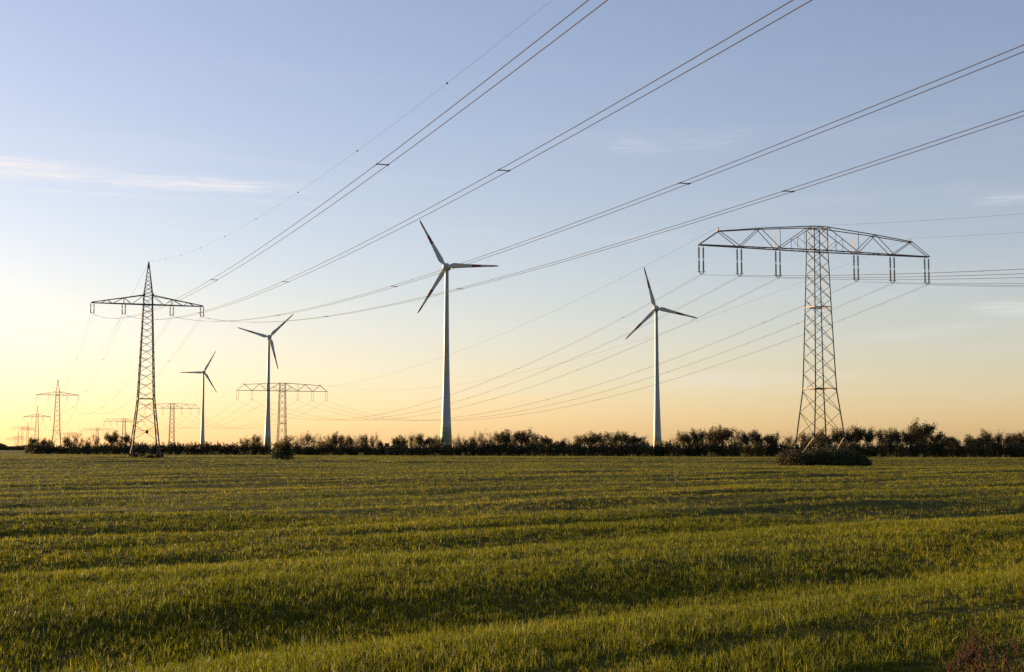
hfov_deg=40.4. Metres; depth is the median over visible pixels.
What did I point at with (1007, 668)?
dock plant
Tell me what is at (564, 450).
hedge shrub
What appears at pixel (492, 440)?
hedgerow tree
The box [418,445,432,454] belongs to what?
hedge shrub
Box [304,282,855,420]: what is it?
overhead line
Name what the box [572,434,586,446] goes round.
hedgerow tree
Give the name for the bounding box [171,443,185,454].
hedge shrub
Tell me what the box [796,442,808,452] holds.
hedge shrub
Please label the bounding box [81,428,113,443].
lattice pylon
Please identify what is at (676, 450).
hedge shrub
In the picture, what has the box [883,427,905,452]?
hedgerow tree
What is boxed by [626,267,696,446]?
wind turbine
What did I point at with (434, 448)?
hedge shrub
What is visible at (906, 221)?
earth wire
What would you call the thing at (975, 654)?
dock plant
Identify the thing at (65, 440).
hedgerow tree
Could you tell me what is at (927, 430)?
hedgerow tree
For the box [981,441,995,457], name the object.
hedge shrub
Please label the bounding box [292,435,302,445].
hedgerow tree
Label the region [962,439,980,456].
hedge shrub
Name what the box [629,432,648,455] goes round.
hedgerow tree
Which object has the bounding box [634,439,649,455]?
hedge shrub
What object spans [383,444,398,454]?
hedge shrub
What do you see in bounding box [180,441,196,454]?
hedge shrub
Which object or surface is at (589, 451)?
hedge shrub
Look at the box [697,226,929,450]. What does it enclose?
lattice pylon
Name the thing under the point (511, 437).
hedgerow tree
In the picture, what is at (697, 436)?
hedgerow tree
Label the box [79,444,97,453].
hedge shrub
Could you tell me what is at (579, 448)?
hedge shrub
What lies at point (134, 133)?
sky
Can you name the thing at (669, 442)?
hedgerow tree
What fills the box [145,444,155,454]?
hedge shrub
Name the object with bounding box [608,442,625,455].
hedge shrub
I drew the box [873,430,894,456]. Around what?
hedgerow tree
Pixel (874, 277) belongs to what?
overhead line
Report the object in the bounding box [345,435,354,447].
hedgerow tree
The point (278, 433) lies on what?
lattice pylon
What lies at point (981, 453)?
hedge shrub
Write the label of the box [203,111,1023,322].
overhead line
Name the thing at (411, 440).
hedgerow tree
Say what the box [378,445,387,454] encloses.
hedge shrub
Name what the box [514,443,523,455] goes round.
hedge shrub
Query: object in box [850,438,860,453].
hedge shrub
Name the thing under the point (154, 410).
lattice pylon
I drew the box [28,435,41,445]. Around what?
hedgerow tree
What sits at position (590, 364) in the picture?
overhead line
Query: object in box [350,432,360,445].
hedgerow tree
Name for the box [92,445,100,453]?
hedge shrub
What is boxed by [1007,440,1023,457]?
hedge shrub
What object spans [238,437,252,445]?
hedgerow tree
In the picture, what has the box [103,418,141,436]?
lattice pylon
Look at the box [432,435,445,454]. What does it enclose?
hedgerow tree
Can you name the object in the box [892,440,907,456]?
hedge shrub
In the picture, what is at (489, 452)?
hedge shrub
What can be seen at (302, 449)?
hedge shrub
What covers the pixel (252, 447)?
hedge shrub
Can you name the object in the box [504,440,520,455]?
hedge shrub
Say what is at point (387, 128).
earth wire
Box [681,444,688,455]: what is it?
hedge shrub
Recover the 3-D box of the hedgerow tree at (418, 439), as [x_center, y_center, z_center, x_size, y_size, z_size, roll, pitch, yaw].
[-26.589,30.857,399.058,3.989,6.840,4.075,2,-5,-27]
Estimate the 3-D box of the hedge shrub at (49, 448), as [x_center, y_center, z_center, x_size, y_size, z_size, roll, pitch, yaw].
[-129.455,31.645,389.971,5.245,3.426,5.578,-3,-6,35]
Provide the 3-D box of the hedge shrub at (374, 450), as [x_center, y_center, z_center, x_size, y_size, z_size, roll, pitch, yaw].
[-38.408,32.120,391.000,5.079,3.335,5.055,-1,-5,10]
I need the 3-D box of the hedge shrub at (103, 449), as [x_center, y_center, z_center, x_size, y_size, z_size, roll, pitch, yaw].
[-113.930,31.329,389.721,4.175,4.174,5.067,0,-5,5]
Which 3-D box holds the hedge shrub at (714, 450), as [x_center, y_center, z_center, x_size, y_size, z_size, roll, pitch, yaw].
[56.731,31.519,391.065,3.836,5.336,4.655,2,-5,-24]
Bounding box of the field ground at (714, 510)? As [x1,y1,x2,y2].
[0,449,1023,671]
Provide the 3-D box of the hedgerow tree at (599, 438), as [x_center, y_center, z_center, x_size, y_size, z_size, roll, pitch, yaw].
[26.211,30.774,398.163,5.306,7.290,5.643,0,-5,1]
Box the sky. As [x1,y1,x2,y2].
[0,0,1023,448]
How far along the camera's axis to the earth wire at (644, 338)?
312.94 m
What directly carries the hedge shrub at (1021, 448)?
on the field ground at (714, 510)
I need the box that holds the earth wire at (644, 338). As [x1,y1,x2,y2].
[327,238,909,389]
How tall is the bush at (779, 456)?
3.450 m
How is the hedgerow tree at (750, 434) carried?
on the field ground at (714, 510)
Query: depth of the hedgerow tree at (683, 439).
393.74 m
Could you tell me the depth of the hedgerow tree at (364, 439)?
396.55 m
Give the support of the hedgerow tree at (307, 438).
on the field ground at (714, 510)
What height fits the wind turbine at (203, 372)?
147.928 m
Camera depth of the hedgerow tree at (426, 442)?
397.97 m
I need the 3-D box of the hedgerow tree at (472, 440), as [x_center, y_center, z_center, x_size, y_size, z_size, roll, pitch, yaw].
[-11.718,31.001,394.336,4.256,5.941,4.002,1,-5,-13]
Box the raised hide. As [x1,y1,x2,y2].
[385,443,388,454]
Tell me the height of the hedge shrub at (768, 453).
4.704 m
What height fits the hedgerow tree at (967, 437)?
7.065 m
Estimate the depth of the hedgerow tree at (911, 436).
393.19 m
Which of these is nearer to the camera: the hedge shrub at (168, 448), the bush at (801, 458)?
the bush at (801, 458)
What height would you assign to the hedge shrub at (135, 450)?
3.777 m
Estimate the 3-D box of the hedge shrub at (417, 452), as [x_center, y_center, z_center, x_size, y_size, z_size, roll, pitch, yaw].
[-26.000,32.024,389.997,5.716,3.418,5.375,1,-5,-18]
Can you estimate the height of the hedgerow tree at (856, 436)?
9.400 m
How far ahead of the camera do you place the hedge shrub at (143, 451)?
391.34 m
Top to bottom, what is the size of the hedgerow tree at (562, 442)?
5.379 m
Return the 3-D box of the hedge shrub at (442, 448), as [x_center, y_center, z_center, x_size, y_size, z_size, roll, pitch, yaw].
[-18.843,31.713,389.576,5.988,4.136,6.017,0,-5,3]
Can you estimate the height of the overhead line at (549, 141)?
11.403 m
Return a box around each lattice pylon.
[20,424,34,442]
[23,406,50,444]
[36,381,78,445]
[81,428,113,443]
[90,261,203,456]
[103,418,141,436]
[145,403,199,445]
[236,383,327,441]
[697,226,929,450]
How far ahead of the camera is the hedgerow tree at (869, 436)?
400.19 m
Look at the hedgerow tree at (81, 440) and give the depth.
395.03 m
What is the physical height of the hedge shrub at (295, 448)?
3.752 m
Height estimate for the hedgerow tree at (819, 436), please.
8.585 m
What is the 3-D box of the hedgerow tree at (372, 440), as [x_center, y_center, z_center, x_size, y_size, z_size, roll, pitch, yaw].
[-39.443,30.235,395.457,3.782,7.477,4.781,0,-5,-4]
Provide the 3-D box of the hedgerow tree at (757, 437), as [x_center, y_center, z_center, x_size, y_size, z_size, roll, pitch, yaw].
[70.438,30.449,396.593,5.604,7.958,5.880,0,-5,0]
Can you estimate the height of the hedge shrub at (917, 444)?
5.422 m
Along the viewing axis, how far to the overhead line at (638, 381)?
322.22 m
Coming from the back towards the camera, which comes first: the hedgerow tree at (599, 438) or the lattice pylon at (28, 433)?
the lattice pylon at (28, 433)
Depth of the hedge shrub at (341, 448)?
389.40 m
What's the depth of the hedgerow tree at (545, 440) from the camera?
394.48 m
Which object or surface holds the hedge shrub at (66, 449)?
on the field ground at (714, 510)
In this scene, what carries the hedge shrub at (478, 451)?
on the field ground at (714, 510)
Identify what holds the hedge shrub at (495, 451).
on the field ground at (714, 510)
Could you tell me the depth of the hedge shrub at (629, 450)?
389.01 m
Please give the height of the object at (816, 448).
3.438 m
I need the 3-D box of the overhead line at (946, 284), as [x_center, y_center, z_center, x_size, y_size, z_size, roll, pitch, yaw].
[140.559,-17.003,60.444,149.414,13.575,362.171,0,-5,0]
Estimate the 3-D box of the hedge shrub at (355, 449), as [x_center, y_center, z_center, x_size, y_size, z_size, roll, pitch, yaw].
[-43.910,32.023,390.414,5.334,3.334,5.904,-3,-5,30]
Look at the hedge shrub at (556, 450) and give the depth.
390.14 m
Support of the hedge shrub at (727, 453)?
on the field ground at (714, 510)
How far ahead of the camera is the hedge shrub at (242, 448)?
391.21 m
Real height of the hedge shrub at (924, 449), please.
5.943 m
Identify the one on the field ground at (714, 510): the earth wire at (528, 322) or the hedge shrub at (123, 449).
the hedge shrub at (123, 449)
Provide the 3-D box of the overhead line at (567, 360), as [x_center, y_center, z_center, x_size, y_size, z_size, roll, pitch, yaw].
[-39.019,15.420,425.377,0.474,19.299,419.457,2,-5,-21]
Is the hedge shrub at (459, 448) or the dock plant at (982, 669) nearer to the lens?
the dock plant at (982, 669)
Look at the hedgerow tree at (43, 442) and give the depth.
393.55 m
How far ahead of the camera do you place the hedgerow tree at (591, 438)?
399.28 m
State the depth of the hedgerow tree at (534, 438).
400.63 m
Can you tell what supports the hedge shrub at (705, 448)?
on the field ground at (714, 510)
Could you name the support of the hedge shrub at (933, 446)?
on the field ground at (714, 510)
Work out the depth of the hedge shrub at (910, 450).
389.80 m
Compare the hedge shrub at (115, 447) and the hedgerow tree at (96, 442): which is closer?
the hedge shrub at (115, 447)
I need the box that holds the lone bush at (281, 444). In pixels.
[270,435,294,450]
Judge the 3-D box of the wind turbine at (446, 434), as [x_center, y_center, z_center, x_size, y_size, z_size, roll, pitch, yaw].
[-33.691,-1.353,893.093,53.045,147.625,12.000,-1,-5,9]
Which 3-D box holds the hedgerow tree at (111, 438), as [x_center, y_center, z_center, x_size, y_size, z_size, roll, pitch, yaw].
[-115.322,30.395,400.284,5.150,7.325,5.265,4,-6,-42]
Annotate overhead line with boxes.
[78,315,124,402]
[93,0,607,318]
[122,0,811,319]
[172,44,1023,321]
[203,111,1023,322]
[253,278,734,419]
[256,275,698,419]
[271,278,778,419]
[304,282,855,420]
[316,285,886,420]
[339,285,924,420]
[736,269,1019,275]
[741,273,1023,277]
[788,277,1023,279]
[883,282,1023,283]
[895,283,1023,285]
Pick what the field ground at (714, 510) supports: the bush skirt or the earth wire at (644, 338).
the bush skirt
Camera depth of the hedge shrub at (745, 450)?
391.21 m
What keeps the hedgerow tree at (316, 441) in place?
on the field ground at (714, 510)
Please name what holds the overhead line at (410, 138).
hanging from the lattice pylon at (154, 410)
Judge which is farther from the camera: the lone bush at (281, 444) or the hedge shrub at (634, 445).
the hedge shrub at (634, 445)
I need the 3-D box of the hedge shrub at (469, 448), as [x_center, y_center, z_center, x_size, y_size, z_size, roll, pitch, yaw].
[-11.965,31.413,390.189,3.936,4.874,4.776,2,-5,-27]
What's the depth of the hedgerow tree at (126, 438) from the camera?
400.61 m
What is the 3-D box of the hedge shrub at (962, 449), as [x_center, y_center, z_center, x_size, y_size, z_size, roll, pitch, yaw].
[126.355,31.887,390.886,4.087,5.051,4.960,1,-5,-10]
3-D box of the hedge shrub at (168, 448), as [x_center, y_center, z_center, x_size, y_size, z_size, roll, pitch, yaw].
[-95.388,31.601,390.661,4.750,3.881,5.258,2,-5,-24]
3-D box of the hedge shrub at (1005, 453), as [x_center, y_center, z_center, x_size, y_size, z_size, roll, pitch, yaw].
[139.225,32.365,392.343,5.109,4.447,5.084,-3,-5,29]
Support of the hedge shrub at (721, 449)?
on the field ground at (714, 510)
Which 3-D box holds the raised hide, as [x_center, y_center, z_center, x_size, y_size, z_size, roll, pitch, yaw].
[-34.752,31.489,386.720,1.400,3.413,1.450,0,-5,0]
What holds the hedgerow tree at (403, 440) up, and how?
on the field ground at (714, 510)
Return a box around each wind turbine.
[180,351,216,444]
[237,314,293,446]
[418,220,497,446]
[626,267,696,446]
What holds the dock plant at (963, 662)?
on the field ground at (714, 510)
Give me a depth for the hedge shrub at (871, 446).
389.58 m
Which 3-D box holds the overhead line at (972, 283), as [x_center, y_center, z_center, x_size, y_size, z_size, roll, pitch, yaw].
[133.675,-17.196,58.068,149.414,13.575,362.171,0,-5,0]
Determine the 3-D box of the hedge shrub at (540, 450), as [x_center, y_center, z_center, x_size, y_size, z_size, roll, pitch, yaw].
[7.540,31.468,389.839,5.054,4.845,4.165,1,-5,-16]
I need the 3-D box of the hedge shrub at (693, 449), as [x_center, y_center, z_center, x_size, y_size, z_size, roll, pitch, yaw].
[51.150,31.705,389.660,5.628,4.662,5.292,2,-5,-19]
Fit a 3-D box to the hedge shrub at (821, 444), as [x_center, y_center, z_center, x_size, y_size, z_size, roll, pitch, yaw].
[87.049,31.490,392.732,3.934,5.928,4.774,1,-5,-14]
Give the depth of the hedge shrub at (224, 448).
389.80 m
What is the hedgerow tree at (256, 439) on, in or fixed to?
on the field ground at (714, 510)
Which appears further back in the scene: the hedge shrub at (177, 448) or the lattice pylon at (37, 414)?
the lattice pylon at (37, 414)
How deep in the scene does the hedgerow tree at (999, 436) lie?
399.51 m
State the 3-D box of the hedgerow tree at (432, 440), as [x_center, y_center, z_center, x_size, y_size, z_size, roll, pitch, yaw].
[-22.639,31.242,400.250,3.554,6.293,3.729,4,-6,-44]
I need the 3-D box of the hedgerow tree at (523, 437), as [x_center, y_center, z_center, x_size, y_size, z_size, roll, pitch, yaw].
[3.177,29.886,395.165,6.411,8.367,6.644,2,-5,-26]
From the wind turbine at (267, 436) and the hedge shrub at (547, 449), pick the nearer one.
the hedge shrub at (547, 449)
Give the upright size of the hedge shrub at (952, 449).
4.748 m
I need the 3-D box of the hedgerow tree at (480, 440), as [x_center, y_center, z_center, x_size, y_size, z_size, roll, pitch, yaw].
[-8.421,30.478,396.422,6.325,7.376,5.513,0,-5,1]
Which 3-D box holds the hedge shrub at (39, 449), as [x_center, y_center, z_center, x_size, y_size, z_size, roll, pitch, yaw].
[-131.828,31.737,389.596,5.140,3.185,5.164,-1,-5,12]
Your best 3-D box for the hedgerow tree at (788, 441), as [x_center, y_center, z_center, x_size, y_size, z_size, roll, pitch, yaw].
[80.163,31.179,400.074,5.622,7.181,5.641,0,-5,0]
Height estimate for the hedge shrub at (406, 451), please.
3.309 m
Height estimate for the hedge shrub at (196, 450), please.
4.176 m
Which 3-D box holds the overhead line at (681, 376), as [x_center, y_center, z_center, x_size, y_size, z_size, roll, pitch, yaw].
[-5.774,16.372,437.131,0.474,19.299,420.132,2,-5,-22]
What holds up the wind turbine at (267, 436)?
on the field ground at (714, 510)
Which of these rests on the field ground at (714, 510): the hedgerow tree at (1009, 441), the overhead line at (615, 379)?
the hedgerow tree at (1009, 441)
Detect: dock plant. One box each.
[940,638,971,671]
[958,618,984,671]
[974,629,1010,671]
[993,633,1023,671]
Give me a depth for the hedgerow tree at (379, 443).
400.35 m
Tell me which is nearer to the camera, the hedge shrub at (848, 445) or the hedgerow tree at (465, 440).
the hedge shrub at (848, 445)
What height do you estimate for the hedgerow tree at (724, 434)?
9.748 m
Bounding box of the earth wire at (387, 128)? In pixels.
[158,0,551,260]
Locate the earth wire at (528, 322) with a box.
[262,227,717,388]
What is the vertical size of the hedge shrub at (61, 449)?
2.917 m
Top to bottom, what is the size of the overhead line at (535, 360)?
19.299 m
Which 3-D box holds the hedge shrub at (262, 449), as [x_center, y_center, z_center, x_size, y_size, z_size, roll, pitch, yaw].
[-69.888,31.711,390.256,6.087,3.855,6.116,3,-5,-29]
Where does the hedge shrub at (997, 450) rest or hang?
on the field ground at (714, 510)
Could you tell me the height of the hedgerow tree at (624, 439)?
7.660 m
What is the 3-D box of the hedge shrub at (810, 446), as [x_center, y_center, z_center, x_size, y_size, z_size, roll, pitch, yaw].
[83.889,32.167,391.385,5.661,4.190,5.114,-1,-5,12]
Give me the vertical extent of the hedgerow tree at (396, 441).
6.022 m
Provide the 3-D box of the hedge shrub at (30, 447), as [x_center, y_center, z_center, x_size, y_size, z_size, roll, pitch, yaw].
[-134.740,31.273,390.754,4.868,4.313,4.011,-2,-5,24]
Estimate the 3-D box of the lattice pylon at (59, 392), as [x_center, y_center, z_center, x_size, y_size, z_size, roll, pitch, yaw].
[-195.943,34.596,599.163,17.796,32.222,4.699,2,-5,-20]
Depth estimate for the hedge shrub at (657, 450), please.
390.27 m
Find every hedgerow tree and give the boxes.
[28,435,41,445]
[36,437,47,447]
[45,439,55,445]
[61,435,70,446]
[66,437,76,446]
[67,431,90,452]
[87,434,99,453]
[103,430,119,453]
[116,432,130,446]
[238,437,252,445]
[251,433,262,445]
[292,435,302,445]
[297,431,315,447]
[312,433,324,454]
[323,433,334,452]
[327,431,339,454]
[338,435,349,446]
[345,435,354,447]
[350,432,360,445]
[354,434,368,454]
[369,434,377,454]
[375,439,383,446]
[390,435,401,445]
[400,435,408,446]
[405,434,417,454]
[414,433,423,447]
[421,436,431,446]
[430,435,437,454]
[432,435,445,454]
[449,433,464,446]
[458,435,469,454]
[466,435,477,446]
[473,431,489,447]
[484,430,496,455]
[492,428,511,454]
[503,428,517,455]
[513,427,534,455]
[530,433,541,455]
[538,435,556,445]
[555,438,568,455]
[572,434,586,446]
[581,430,598,444]
[595,432,609,445]
[598,431,620,446]
[614,430,633,444]
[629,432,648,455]
[654,436,681,455]
[676,430,692,446]
[689,428,708,445]
[704,425,720,455]
[715,425,736,445]
[726,427,749,447]
[739,430,758,443]
[749,430,766,447]
[763,432,780,444]
[783,435,798,446]
[798,432,815,445]
[810,427,831,444]
[822,428,841,447]
[829,428,849,446]
[845,426,864,443]
[852,425,874,445]
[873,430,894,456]
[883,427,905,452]
[899,425,921,445]
[908,417,936,454]
[926,430,947,454]
[943,432,960,448]
[962,434,984,452]
[976,428,997,446]
[993,432,1013,445]
[1002,431,1018,456]
[1009,430,1023,443]
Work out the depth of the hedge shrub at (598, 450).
391.52 m
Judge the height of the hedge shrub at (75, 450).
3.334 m
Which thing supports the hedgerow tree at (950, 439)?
on the field ground at (714, 510)
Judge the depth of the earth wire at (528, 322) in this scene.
297.09 m
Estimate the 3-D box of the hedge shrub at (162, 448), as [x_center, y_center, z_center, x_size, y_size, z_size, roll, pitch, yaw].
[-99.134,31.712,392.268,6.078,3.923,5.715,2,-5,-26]
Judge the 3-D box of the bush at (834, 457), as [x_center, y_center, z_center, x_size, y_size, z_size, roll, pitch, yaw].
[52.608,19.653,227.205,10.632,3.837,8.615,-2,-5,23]
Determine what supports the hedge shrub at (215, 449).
on the field ground at (714, 510)
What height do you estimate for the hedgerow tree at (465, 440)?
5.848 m
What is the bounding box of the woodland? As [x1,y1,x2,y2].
[0,443,26,449]
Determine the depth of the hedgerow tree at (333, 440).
396.26 m
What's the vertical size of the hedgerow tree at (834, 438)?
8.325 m
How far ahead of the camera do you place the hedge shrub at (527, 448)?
388.86 m
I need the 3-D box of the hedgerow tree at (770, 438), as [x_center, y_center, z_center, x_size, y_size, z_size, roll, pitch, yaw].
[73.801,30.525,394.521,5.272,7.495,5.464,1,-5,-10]
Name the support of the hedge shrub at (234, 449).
on the field ground at (714, 510)
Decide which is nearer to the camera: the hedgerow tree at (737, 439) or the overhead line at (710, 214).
the overhead line at (710, 214)
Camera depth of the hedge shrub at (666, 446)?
390.29 m
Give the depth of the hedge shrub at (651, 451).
391.30 m
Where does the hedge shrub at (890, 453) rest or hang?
on the field ground at (714, 510)
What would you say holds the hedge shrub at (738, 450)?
on the field ground at (714, 510)
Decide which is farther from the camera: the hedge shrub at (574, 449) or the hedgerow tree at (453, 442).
the hedgerow tree at (453, 442)
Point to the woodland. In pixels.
(6, 447)
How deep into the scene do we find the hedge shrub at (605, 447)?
391.22 m
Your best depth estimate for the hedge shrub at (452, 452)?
389.83 m
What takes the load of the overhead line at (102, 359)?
hanging from the lattice pylon at (154, 410)
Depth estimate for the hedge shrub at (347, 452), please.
390.04 m
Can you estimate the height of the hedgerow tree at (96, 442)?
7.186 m
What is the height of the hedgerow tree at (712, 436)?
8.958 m
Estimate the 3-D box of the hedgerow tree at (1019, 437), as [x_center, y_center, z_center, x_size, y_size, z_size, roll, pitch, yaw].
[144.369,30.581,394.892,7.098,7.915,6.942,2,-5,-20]
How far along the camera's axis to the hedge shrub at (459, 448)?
389.50 m
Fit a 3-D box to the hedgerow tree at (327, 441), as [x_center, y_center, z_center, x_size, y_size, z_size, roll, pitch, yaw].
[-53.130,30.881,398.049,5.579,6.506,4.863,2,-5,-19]
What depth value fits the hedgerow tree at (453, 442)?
398.60 m
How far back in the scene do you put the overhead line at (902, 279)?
205.07 m
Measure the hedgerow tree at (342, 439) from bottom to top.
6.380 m
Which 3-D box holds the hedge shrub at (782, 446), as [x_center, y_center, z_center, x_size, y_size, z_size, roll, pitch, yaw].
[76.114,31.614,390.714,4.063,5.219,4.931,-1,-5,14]
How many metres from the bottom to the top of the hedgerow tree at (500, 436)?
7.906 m
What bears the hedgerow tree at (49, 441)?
on the field ground at (714, 510)
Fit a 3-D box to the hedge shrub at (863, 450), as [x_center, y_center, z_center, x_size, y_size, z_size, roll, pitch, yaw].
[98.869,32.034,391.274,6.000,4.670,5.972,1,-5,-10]
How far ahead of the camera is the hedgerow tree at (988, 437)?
398.64 m
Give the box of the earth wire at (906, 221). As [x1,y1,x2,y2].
[778,213,1023,226]
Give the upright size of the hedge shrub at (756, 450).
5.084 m
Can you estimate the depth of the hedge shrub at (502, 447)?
389.50 m
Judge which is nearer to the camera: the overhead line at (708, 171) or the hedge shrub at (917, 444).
the overhead line at (708, 171)
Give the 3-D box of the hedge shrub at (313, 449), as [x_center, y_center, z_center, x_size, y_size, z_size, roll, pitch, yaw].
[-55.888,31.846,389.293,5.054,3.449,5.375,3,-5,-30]
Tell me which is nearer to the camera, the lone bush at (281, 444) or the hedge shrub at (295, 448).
the lone bush at (281, 444)
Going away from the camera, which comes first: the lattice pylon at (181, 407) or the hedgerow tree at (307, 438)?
the hedgerow tree at (307, 438)
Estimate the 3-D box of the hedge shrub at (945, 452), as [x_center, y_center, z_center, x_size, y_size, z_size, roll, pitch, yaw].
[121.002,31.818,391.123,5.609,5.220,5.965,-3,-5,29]
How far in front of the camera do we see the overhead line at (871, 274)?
186.47 m
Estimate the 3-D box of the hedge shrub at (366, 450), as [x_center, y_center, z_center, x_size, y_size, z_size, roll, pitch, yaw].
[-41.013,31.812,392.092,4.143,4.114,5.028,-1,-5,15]
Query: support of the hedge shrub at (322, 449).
on the field ground at (714, 510)
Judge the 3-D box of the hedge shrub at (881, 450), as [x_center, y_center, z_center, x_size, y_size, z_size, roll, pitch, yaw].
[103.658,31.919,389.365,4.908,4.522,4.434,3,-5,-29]
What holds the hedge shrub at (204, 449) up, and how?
on the field ground at (714, 510)
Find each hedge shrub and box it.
[24,442,39,453]
[33,444,47,453]
[39,443,58,453]
[52,445,65,453]
[62,444,72,453]
[68,443,85,453]
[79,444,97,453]
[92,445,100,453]
[98,442,111,453]
[107,441,121,453]
[116,443,131,453]
[127,442,141,453]
[137,440,146,453]
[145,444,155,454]
[152,442,167,453]
[164,442,176,454]
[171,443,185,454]
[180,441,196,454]
[190,442,205,454]
[198,441,214,454]
[209,440,222,454]
[217,442,231,454]
[226,442,240,454]
[237,442,249,454]
[247,441,259,454]
[254,442,271,454]
[292,443,301,454]
[297,446,311,454]
[305,444,319,454]
[313,442,329,454]
[326,441,338,454]
[332,443,347,454]
[342,444,353,454]
[349,444,363,454]
[359,443,371,454]
[368,444,382,454]
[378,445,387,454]
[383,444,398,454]
[395,442,408,454]
[400,445,415,454]
[410,445,429,454]
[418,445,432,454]
[429,443,440,454]
[436,443,454,455]
[445,445,458,455]
[454,443,466,455]
[463,439,475,455]
[468,443,488,455]
[478,441,494,455]
[486,440,501,455]
[495,439,508,455]
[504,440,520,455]
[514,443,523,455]
[520,441,537,455]
[531,442,545,455]
[541,443,552,455]
[548,442,561,455]
[560,443,569,455]
[567,440,579,455]
[573,440,585,455]
[580,443,596,455]
[587,442,603,455]
[600,441,613,455]
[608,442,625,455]
[617,441,635,455]
[630,441,640,455]
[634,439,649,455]
[642,443,655,455]
[650,443,666,455]
[660,440,672,455]
[670,442,684,455]
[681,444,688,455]
[684,441,702,455]
[696,440,710,456]
[708,441,720,456]
[715,441,728,456]
[723,441,737,456]
[727,442,743,456]
[741,443,753,456]
[746,441,764,456]
[762,442,774,456]
[767,442,779,456]
[775,441,788,454]
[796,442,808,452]
[804,443,815,450]
[815,437,825,450]
[839,441,852,449]
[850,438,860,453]
[856,443,873,456]
[866,442,878,456]
[872,442,889,456]
[883,437,894,456]
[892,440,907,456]
[900,444,917,456]
[910,439,922,456]
[917,437,934,456]
[928,440,941,456]
[934,441,951,456]
[946,442,960,456]
[954,442,968,456]
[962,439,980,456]
[972,440,986,456]
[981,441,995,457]
[991,437,1003,457]
[998,444,1013,457]
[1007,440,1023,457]
[1013,444,1023,457]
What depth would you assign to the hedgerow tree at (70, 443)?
393.92 m
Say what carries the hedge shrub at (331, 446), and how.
on the field ground at (714, 510)
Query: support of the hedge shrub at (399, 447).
on the field ground at (714, 510)
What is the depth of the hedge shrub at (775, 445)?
391.84 m
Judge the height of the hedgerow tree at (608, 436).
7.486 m
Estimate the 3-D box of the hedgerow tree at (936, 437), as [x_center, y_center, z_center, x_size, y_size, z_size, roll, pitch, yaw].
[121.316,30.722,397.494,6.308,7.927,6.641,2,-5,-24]

